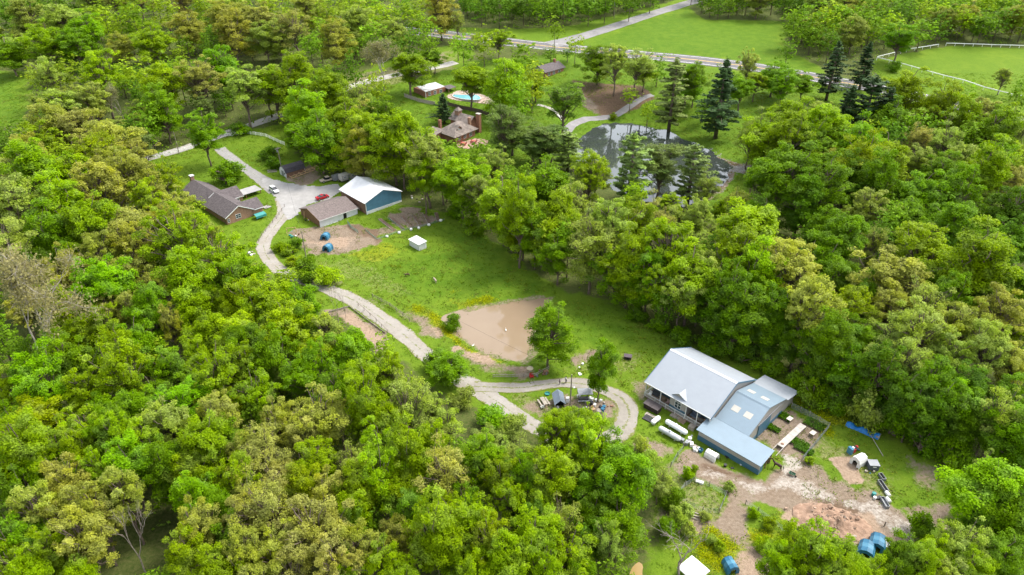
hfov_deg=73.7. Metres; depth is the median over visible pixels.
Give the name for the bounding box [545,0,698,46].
side road
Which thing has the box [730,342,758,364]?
shrub
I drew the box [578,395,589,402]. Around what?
smoker grill
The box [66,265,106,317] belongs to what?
broadleaf tree
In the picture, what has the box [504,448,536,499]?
broadleaf tree
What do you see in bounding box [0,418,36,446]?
broadleaf tree
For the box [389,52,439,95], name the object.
broadleaf tree
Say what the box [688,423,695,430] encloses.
pallet
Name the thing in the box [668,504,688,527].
shrub
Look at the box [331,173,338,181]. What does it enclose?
box trailer
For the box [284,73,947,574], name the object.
yard weeds
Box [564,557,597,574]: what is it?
broadleaf tree
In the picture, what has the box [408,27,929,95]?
edge line
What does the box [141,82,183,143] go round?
broadleaf tree
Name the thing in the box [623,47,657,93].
airy tree
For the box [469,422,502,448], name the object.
airy tree
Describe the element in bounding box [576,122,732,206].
dark pond water
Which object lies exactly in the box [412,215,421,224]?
garden row
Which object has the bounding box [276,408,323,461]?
oak tree
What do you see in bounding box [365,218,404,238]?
garden fence
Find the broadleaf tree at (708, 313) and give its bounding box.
[687,287,739,346]
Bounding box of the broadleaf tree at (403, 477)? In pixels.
[374,460,421,513]
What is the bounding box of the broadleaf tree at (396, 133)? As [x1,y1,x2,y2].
[369,107,419,189]
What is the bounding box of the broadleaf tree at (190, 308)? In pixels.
[171,284,214,328]
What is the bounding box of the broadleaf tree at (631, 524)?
[599,492,650,566]
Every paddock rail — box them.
[876,44,938,59]
[877,57,1021,95]
[946,43,1023,47]
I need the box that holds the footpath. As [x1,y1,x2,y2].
[538,104,561,119]
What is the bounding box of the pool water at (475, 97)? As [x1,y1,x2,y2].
[453,95,479,99]
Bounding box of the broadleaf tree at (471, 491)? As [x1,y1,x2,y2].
[451,480,484,539]
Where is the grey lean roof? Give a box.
[577,388,592,397]
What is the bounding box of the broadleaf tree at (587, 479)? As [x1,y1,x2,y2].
[564,467,604,523]
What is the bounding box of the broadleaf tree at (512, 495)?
[484,476,526,532]
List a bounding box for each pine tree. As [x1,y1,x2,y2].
[129,129,153,161]
[193,92,216,127]
[425,93,452,123]
[483,110,542,155]
[515,134,550,168]
[521,125,561,163]
[534,123,567,165]
[549,131,582,171]
[613,131,668,202]
[635,142,686,197]
[652,57,693,131]
[673,143,718,205]
[689,57,741,138]
[812,40,857,100]
[836,84,859,126]
[840,74,890,126]
[842,42,875,89]
[877,86,899,132]
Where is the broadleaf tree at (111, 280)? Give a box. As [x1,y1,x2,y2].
[69,253,138,308]
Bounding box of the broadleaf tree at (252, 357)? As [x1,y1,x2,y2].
[245,347,277,404]
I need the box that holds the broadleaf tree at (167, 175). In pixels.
[145,155,184,198]
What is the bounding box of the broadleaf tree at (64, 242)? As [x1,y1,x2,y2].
[51,241,88,297]
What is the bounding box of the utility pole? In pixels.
[569,374,574,407]
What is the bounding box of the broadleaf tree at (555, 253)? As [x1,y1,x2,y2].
[535,231,578,284]
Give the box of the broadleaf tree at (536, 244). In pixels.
[527,222,554,269]
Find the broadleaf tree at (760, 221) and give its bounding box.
[712,196,780,258]
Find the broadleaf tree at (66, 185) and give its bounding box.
[22,169,87,236]
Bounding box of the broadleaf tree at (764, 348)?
[750,307,787,356]
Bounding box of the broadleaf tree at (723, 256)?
[703,253,726,306]
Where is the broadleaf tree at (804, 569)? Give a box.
[794,555,834,574]
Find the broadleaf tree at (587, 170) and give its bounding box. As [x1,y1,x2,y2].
[565,148,611,218]
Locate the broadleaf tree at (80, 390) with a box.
[59,364,107,414]
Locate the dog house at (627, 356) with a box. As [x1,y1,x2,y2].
[624,353,631,359]
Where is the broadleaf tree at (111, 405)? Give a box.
[96,401,144,434]
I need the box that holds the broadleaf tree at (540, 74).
[524,71,554,101]
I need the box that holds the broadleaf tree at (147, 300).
[120,280,167,347]
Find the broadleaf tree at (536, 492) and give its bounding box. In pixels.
[519,482,555,512]
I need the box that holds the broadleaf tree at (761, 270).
[731,234,789,295]
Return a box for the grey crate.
[866,459,879,470]
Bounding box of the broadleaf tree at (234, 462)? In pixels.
[215,449,263,497]
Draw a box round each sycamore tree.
[0,233,109,349]
[103,79,123,118]
[360,36,398,90]
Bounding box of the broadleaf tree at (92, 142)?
[64,129,127,177]
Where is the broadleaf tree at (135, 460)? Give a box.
[100,428,154,514]
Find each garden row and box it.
[378,218,395,230]
[389,217,404,228]
[400,216,412,226]
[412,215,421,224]
[423,214,430,222]
[434,212,439,221]
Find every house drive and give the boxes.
[214,147,273,193]
[566,94,653,132]
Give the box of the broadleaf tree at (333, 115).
[320,96,373,157]
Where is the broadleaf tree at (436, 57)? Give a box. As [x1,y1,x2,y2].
[420,48,448,73]
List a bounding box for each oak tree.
[0,296,41,339]
[5,479,71,539]
[8,131,54,183]
[22,98,73,151]
[31,492,77,534]
[33,241,80,318]
[38,451,98,498]
[46,474,129,559]
[46,502,120,574]
[53,107,105,144]
[68,155,132,219]
[69,488,125,565]
[72,107,146,153]
[77,228,116,270]
[83,291,131,325]
[91,145,134,205]
[98,464,151,544]
[99,206,153,262]
[100,0,126,21]
[104,39,118,62]
[104,145,166,207]
[105,219,159,273]
[107,31,134,66]
[107,248,156,294]
[110,290,150,332]
[116,137,160,171]
[126,0,159,19]
[141,267,178,309]
[142,203,173,254]
[148,184,195,217]
[157,301,183,363]
[161,11,206,54]
[169,54,225,99]
[169,205,201,225]
[170,0,193,15]
[175,494,226,548]
[188,216,223,261]
[195,388,243,452]
[202,0,232,36]
[212,7,258,65]
[218,523,267,574]
[221,490,270,537]
[222,430,265,483]
[224,459,253,499]
[225,461,297,561]
[227,0,253,38]
[237,555,271,574]
[238,420,295,486]
[239,1,274,54]
[245,447,292,498]
[245,517,306,574]
[258,395,303,457]
[271,493,354,571]
[273,7,310,60]
[273,536,315,574]
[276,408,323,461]
[277,492,309,529]
[282,381,352,449]
[288,0,326,20]
[298,464,346,517]
[301,11,315,32]
[311,531,364,574]
[317,18,358,69]
[332,516,380,574]
[337,124,373,176]
[352,99,373,110]
[375,512,421,560]
[411,431,473,499]
[424,0,461,40]
[632,188,670,244]
[650,206,676,240]
[766,235,822,295]
[784,273,848,365]
[819,147,836,178]
[830,0,865,20]
[844,243,936,328]
[866,286,918,331]
[900,121,934,156]
[925,3,961,39]
[934,297,992,355]
[957,0,981,35]
[963,281,1023,341]
[975,96,1002,121]
[978,338,1023,403]
[990,162,1023,205]
[996,0,1023,38]
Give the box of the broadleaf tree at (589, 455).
[565,411,610,478]
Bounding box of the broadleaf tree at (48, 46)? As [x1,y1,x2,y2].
[12,18,61,63]
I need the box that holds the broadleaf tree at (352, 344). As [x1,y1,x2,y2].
[324,325,377,369]
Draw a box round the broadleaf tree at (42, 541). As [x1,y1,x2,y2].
[20,519,70,574]
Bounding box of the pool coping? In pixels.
[452,94,481,101]
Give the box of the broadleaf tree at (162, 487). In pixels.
[139,432,186,512]
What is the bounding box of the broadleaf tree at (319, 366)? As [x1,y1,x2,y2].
[301,336,337,397]
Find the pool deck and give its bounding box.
[448,90,490,103]
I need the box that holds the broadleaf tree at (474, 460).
[457,425,507,504]
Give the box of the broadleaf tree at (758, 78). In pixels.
[745,72,768,101]
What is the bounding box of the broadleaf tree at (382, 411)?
[366,401,404,457]
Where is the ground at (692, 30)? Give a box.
[0,0,1023,574]
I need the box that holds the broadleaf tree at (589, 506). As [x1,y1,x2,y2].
[566,487,609,545]
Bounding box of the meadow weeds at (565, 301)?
[1,73,1022,574]
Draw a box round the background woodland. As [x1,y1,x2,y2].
[0,0,1023,574]
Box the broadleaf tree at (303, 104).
[282,78,328,151]
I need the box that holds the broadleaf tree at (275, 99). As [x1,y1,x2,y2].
[247,64,293,118]
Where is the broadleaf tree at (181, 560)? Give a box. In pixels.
[161,521,204,574]
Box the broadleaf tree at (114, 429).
[92,403,136,452]
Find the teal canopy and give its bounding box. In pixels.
[253,211,266,218]
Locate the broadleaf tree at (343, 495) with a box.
[335,488,370,525]
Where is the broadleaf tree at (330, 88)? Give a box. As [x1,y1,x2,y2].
[301,64,349,112]
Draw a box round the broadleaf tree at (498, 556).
[478,527,526,574]
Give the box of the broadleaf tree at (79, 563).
[55,552,100,574]
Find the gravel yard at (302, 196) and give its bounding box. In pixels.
[262,178,340,219]
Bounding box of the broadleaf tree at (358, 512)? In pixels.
[343,505,379,552]
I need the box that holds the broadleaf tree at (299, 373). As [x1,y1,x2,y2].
[278,352,321,415]
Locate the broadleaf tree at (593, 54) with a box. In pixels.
[573,44,613,84]
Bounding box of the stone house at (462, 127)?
[427,107,481,143]
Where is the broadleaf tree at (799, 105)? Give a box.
[766,96,817,149]
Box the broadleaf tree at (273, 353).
[250,322,300,402]
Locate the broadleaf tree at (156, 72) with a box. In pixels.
[133,55,190,114]
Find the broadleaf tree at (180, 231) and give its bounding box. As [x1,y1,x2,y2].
[131,200,209,264]
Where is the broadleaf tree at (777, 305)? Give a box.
[749,295,795,356]
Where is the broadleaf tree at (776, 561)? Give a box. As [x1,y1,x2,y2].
[755,539,801,574]
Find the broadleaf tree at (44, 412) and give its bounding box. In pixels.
[3,391,67,438]
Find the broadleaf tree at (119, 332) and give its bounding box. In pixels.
[94,318,133,374]
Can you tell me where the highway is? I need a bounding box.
[405,26,1023,120]
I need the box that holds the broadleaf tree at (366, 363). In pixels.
[335,352,390,406]
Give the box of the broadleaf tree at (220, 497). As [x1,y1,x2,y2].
[203,487,232,545]
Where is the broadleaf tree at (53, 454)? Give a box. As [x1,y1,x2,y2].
[26,420,85,479]
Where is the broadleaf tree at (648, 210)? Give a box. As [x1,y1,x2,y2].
[619,192,658,254]
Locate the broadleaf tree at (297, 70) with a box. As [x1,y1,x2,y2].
[271,49,314,112]
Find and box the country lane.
[145,61,458,160]
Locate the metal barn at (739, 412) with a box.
[644,347,796,474]
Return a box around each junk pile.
[536,369,548,376]
[583,401,601,408]
[595,398,612,411]
[679,435,697,448]
[692,446,700,452]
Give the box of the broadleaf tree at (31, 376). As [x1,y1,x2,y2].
[5,336,72,403]
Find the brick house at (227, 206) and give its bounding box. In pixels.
[182,174,263,224]
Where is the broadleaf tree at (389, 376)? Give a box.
[375,350,406,402]
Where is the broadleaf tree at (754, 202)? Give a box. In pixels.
[726,192,779,234]
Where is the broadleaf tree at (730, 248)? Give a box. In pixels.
[708,221,773,275]
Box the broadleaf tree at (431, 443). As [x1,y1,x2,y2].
[420,417,455,483]
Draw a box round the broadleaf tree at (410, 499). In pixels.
[390,487,424,557]
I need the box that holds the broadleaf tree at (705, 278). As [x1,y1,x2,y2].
[664,239,720,326]
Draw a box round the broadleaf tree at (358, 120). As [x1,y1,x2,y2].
[331,109,374,175]
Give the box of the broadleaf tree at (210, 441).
[176,409,228,487]
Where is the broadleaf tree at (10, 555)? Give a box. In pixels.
[0,538,39,574]
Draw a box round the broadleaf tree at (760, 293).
[746,281,768,299]
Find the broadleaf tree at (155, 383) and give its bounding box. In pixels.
[135,373,172,402]
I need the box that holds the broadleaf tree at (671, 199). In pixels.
[656,191,688,214]
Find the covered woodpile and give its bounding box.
[846,421,880,439]
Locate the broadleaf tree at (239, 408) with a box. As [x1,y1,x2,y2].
[218,386,247,428]
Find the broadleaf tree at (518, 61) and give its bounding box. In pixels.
[492,58,529,89]
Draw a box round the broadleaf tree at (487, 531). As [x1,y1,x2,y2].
[470,509,510,565]
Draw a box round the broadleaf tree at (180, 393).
[153,374,212,426]
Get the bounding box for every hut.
[320,232,330,239]
[322,243,333,251]
[552,389,565,407]
[704,448,719,462]
[721,556,739,574]
[849,452,867,468]
[856,538,875,558]
[869,532,885,553]
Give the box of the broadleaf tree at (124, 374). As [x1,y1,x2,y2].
[76,335,150,399]
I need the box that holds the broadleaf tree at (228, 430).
[215,412,249,463]
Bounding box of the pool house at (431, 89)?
[413,82,455,96]
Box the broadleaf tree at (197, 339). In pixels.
[181,334,217,379]
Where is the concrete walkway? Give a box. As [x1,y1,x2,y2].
[773,423,805,455]
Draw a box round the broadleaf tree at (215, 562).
[184,541,244,574]
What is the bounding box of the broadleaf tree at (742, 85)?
[731,76,756,110]
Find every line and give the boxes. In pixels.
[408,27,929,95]
[410,30,853,84]
[439,33,855,84]
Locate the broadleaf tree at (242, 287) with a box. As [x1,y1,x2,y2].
[219,273,263,317]
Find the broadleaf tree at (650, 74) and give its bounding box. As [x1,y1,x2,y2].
[634,59,660,91]
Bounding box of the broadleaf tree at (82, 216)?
[51,188,121,269]
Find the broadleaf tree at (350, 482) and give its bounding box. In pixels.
[330,458,379,523]
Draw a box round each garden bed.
[767,423,780,433]
[778,411,792,422]
[790,437,810,447]
[793,443,814,455]
[802,416,826,432]
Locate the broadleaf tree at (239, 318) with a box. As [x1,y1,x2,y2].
[210,308,263,350]
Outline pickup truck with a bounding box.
[319,175,333,182]
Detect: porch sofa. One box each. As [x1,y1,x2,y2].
[652,389,661,397]
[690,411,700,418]
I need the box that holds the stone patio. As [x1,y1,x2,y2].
[457,138,487,148]
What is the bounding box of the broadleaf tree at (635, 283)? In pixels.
[621,260,653,309]
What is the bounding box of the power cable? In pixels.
[308,236,567,373]
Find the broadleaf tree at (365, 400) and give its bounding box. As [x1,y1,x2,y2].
[343,357,389,433]
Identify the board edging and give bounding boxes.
[327,306,384,332]
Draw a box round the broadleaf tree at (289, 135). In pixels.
[284,130,303,152]
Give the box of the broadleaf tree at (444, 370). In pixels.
[424,346,470,387]
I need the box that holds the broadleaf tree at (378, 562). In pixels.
[352,532,406,574]
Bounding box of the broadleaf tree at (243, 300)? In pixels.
[236,290,263,324]
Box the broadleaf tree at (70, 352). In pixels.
[30,327,100,382]
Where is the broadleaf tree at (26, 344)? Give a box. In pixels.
[4,338,57,390]
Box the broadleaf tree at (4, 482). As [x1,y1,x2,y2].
[0,453,48,510]
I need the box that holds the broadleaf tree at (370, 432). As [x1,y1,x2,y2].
[357,414,404,467]
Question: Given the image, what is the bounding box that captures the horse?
[770,458,783,469]
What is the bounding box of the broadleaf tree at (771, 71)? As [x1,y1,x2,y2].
[759,60,798,96]
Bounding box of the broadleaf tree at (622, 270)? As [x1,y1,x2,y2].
[595,238,646,307]
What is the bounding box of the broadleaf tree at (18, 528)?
[0,510,59,566]
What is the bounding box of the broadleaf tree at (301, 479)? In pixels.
[280,459,320,508]
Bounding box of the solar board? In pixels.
[642,414,653,422]
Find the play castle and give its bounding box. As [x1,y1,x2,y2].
[846,445,859,454]
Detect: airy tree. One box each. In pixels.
[0,26,5,38]
[0,33,13,41]
[0,158,19,185]
[0,216,38,275]
[4,0,51,34]
[6,26,24,38]
[14,33,32,52]
[22,56,71,92]
[26,91,40,108]
[37,0,81,34]
[37,88,81,117]
[58,81,82,98]
[73,81,112,122]
[75,0,113,15]
[106,116,127,124]
[113,116,131,134]
[125,98,143,112]
[125,112,145,127]
[129,394,190,449]
[138,116,163,144]
[208,0,245,11]
[223,63,267,127]
[242,20,282,62]
[253,63,283,116]
[264,17,295,62]
[267,362,286,397]
[311,311,345,375]
[335,439,376,479]
[339,0,377,34]
[345,80,372,109]
[347,37,359,61]
[348,30,364,53]
[376,17,407,53]
[380,366,435,432]
[394,131,446,208]
[421,391,445,423]
[426,420,453,477]
[428,398,466,455]
[432,147,449,204]
[449,10,465,39]
[457,173,495,231]
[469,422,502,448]
[470,33,487,46]
[475,143,514,180]
[494,434,517,461]
[505,430,537,470]
[540,491,585,546]
[560,176,589,232]
[564,201,617,288]
[566,219,618,293]
[582,160,613,201]
[584,196,644,281]
[592,518,630,573]
[599,43,629,95]
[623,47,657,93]
[649,466,676,504]
[659,259,707,325]
[666,203,691,237]
[680,193,713,236]
[682,250,720,326]
[684,230,713,256]
[689,163,722,201]
[696,245,715,258]
[701,218,718,242]
[723,186,750,214]
[731,105,768,169]
[736,47,759,80]
[744,0,775,18]
[788,318,819,371]
[804,0,843,17]
[805,21,821,35]
[805,100,840,129]
[814,28,830,52]
[833,13,870,53]
[839,204,855,225]
[844,185,900,233]
[854,339,902,388]
[859,225,889,270]
[869,310,921,355]
[879,241,904,268]
[886,331,932,390]
[889,294,958,362]
[891,274,956,324]
[903,143,935,180]
[923,111,965,157]
[924,331,986,374]
[934,553,967,574]
[935,516,993,569]
[942,141,980,168]
[960,317,1015,381]
[963,175,994,205]
[963,448,994,491]
[974,384,1023,457]
[979,194,1003,231]
[991,68,1013,94]
[996,120,1023,158]
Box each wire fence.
[670,443,684,466]
[682,477,727,512]
[745,499,781,529]
[791,402,829,460]
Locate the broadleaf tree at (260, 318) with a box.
[256,316,285,354]
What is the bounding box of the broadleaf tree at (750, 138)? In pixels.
[737,111,777,161]
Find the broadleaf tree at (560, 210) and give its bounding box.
[535,188,581,239]
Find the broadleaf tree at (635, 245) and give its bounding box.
[602,220,664,295]
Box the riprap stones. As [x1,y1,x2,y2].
[689,148,750,204]
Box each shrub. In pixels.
[208,159,245,186]
[222,240,239,250]
[225,121,252,135]
[257,145,281,159]
[263,156,282,170]
[269,241,285,252]
[280,244,298,255]
[284,255,300,267]
[285,236,305,251]
[287,255,318,283]
[311,264,344,287]
[422,352,437,371]
[439,313,461,332]
[443,205,467,219]
[447,385,474,410]
[458,215,486,236]
[474,403,511,432]
[495,413,526,442]
[610,112,617,120]
[623,304,648,323]
[633,433,651,451]
[642,449,663,466]
[645,315,671,334]
[653,514,681,539]
[658,486,685,511]
[667,325,699,346]
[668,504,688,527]
[678,501,695,519]
[680,465,694,480]
[680,520,698,538]
[691,464,698,476]
[697,336,723,356]
[699,510,712,522]
[704,533,718,544]
[712,199,731,216]
[712,539,726,552]
[724,480,735,492]
[729,191,749,204]
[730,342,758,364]
[747,506,760,518]
[750,349,788,377]
[752,534,774,554]
[762,516,777,532]
[785,369,809,396]
[796,377,828,411]
[804,456,814,466]
[816,385,852,417]
[842,387,884,435]
[871,406,918,439]
[884,60,901,71]
[906,510,935,541]
[907,425,946,460]
[931,433,977,471]
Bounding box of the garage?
[299,196,358,226]
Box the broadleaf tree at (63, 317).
[33,279,84,329]
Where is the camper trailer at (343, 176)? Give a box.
[338,171,358,180]
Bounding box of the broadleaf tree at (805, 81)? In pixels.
[788,70,821,100]
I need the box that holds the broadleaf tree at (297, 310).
[286,303,325,340]
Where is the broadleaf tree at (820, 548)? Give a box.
[761,515,841,574]
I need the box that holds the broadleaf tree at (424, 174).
[404,148,439,213]
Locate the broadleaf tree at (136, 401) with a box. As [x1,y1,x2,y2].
[113,383,159,431]
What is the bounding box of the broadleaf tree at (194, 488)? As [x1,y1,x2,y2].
[167,470,227,520]
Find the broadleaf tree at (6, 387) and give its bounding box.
[0,364,35,408]
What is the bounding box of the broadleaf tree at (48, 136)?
[12,119,64,152]
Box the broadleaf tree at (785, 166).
[752,140,822,209]
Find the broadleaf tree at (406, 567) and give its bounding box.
[382,553,422,574]
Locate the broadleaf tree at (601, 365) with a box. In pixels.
[586,337,621,402]
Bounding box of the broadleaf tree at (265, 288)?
[238,279,314,331]
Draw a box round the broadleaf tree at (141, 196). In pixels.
[126,175,162,219]
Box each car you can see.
[269,185,278,192]
[315,194,328,199]
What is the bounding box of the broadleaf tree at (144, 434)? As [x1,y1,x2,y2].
[127,416,169,475]
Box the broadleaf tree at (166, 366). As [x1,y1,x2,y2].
[145,345,192,387]
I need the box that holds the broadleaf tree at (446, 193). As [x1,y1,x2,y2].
[427,164,468,210]
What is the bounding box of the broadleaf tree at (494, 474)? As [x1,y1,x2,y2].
[476,452,518,515]
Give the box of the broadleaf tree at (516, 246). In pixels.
[492,215,532,260]
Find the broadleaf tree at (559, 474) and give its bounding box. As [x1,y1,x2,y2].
[530,438,584,511]
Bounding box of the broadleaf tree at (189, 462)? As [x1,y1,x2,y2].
[160,435,220,494]
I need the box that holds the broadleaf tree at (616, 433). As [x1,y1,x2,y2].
[592,425,633,479]
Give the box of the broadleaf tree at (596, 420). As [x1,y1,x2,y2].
[586,413,603,433]
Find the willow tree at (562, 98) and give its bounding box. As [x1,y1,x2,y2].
[538,82,585,133]
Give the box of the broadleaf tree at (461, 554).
[438,538,474,574]
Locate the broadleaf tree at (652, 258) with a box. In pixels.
[620,246,666,313]
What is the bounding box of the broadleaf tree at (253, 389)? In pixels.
[226,362,281,421]
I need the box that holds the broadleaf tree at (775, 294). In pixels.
[753,281,795,354]
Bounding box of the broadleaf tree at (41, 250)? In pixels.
[15,246,56,305]
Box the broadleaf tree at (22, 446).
[0,404,55,482]
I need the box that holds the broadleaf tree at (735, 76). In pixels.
[716,71,741,98]
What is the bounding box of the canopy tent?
[677,555,709,574]
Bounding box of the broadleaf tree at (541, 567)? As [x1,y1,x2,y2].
[526,539,563,574]
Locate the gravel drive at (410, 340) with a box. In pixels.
[255,198,548,440]
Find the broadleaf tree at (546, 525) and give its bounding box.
[509,502,565,557]
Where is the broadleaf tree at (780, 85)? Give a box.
[767,69,803,105]
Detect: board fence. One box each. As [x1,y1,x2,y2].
[404,93,434,104]
[447,102,490,115]
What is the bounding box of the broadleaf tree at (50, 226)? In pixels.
[20,197,76,257]
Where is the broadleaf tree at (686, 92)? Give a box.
[676,63,707,104]
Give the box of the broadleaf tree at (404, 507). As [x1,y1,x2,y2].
[395,486,433,534]
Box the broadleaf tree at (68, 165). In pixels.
[49,148,93,200]
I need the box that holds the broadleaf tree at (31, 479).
[2,461,42,519]
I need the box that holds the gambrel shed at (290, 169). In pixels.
[279,160,304,177]
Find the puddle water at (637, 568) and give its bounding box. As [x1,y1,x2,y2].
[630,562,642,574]
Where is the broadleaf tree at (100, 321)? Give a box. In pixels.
[87,301,125,341]
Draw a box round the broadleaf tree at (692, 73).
[685,60,711,107]
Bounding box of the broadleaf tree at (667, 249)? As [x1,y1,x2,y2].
[631,215,707,274]
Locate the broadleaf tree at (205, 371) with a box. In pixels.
[183,335,244,398]
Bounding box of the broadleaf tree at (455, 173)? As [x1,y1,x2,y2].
[431,146,491,219]
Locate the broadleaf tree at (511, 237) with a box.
[502,220,523,260]
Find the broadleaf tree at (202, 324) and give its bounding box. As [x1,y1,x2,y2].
[177,309,228,354]
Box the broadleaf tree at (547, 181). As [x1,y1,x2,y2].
[517,153,579,211]
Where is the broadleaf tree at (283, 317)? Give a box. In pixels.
[256,291,320,360]
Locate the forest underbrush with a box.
[0,0,1023,559]
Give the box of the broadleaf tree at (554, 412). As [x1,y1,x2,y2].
[539,405,579,427]
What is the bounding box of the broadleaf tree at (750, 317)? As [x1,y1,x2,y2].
[726,282,775,354]
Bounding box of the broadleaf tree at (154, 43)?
[127,22,177,62]
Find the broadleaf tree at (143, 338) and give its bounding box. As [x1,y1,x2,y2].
[112,310,166,382]
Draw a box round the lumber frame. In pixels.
[289,165,318,178]
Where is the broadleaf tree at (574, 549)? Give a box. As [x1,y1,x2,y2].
[540,524,598,574]
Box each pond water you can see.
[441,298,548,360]
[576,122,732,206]
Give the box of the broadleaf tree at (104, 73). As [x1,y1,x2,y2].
[79,47,126,118]
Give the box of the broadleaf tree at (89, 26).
[64,8,104,51]
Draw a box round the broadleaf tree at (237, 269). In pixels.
[208,252,268,296]
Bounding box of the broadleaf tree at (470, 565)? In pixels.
[456,547,497,574]
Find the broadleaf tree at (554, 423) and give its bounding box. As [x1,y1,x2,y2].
[532,411,578,457]
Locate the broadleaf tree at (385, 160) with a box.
[362,113,415,185]
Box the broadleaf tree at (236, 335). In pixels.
[221,321,263,355]
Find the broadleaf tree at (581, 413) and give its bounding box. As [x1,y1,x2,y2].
[554,405,593,458]
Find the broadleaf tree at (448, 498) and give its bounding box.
[441,489,463,535]
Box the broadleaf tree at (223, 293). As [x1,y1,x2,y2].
[210,284,237,319]
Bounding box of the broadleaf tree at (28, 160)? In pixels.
[0,137,74,199]
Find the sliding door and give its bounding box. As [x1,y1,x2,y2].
[756,414,771,437]
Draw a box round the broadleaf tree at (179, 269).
[148,245,217,323]
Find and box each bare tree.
[108,501,152,572]
[646,520,710,574]
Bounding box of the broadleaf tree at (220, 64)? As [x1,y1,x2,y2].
[192,44,240,104]
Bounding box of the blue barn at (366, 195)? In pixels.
[339,176,402,214]
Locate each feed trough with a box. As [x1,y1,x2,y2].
[877,479,888,491]
[878,472,886,480]
[880,496,889,508]
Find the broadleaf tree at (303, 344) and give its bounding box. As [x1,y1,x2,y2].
[289,332,334,373]
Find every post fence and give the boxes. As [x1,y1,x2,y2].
[372,293,409,320]
[493,366,548,376]
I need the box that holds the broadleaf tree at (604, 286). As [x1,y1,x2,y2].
[584,248,627,304]
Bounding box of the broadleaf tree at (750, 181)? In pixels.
[743,156,772,206]
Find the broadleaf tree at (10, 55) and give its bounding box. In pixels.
[0,34,37,76]
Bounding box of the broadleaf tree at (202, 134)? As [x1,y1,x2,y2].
[184,107,225,165]
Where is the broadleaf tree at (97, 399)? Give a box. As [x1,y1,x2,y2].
[79,388,121,423]
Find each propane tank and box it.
[651,416,660,424]
[658,426,680,440]
[665,419,687,434]
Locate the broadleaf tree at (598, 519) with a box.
[585,513,613,568]
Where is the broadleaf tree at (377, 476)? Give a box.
[357,437,408,527]
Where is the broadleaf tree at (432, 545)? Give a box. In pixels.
[400,483,465,574]
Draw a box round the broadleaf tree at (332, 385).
[318,363,359,436]
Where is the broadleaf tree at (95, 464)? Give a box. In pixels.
[73,445,110,496]
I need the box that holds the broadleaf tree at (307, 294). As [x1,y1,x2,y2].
[286,282,321,317]
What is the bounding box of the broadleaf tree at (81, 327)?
[55,308,105,367]
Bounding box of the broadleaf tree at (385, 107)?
[358,94,399,121]
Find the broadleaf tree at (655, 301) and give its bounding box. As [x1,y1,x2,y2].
[650,278,673,316]
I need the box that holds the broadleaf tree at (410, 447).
[374,410,433,487]
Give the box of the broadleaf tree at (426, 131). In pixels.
[393,126,445,183]
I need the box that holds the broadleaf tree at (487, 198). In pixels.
[471,170,540,245]
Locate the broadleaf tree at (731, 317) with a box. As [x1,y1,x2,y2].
[699,278,766,356]
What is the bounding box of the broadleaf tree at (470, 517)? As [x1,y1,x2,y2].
[452,490,496,545]
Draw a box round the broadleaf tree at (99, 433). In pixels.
[79,418,119,460]
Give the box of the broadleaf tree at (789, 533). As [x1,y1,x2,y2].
[764,517,812,561]
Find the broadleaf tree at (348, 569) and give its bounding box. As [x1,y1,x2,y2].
[336,546,368,574]
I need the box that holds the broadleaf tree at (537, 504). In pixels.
[506,497,544,540]
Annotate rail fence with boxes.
[147,145,191,158]
[226,131,284,144]
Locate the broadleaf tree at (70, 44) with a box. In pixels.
[54,27,101,67]
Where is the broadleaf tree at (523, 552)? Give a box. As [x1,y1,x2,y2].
[498,526,542,574]
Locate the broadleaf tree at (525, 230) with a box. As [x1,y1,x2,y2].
[514,207,550,268]
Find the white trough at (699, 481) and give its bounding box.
[695,479,703,484]
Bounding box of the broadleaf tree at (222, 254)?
[192,225,257,288]
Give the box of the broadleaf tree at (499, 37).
[484,26,516,59]
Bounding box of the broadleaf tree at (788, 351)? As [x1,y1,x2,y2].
[777,318,814,371]
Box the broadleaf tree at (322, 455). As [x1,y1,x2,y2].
[293,435,342,482]
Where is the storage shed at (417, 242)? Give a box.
[408,235,426,250]
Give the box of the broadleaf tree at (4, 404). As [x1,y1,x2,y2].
[0,399,32,431]
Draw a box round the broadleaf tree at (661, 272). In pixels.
[637,262,680,310]
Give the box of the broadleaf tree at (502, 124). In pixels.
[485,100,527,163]
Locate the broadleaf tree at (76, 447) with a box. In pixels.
[50,424,100,472]
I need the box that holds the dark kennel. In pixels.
[643,398,662,414]
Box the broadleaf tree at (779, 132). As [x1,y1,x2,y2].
[761,108,821,163]
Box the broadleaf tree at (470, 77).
[449,62,492,106]
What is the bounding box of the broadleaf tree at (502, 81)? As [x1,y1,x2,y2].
[481,57,534,112]
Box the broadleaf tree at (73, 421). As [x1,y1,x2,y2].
[51,403,115,456]
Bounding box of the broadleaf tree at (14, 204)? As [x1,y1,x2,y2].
[0,172,62,239]
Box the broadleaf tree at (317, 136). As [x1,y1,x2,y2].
[284,108,345,174]
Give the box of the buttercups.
[406,291,851,573]
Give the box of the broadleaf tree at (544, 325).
[524,299,580,366]
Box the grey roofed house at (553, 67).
[530,58,565,77]
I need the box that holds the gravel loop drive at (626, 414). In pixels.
[473,377,638,442]
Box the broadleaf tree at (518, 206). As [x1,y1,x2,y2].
[495,172,538,268]
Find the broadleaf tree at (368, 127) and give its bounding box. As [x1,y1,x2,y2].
[356,113,387,179]
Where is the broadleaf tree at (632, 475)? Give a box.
[595,442,657,510]
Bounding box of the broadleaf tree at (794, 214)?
[769,167,824,239]
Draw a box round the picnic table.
[537,397,549,405]
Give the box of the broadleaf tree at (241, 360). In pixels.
[225,339,256,388]
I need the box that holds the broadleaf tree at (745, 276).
[707,255,753,341]
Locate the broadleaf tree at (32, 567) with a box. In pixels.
[1,547,56,574]
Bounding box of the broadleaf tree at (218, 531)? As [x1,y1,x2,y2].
[209,507,258,553]

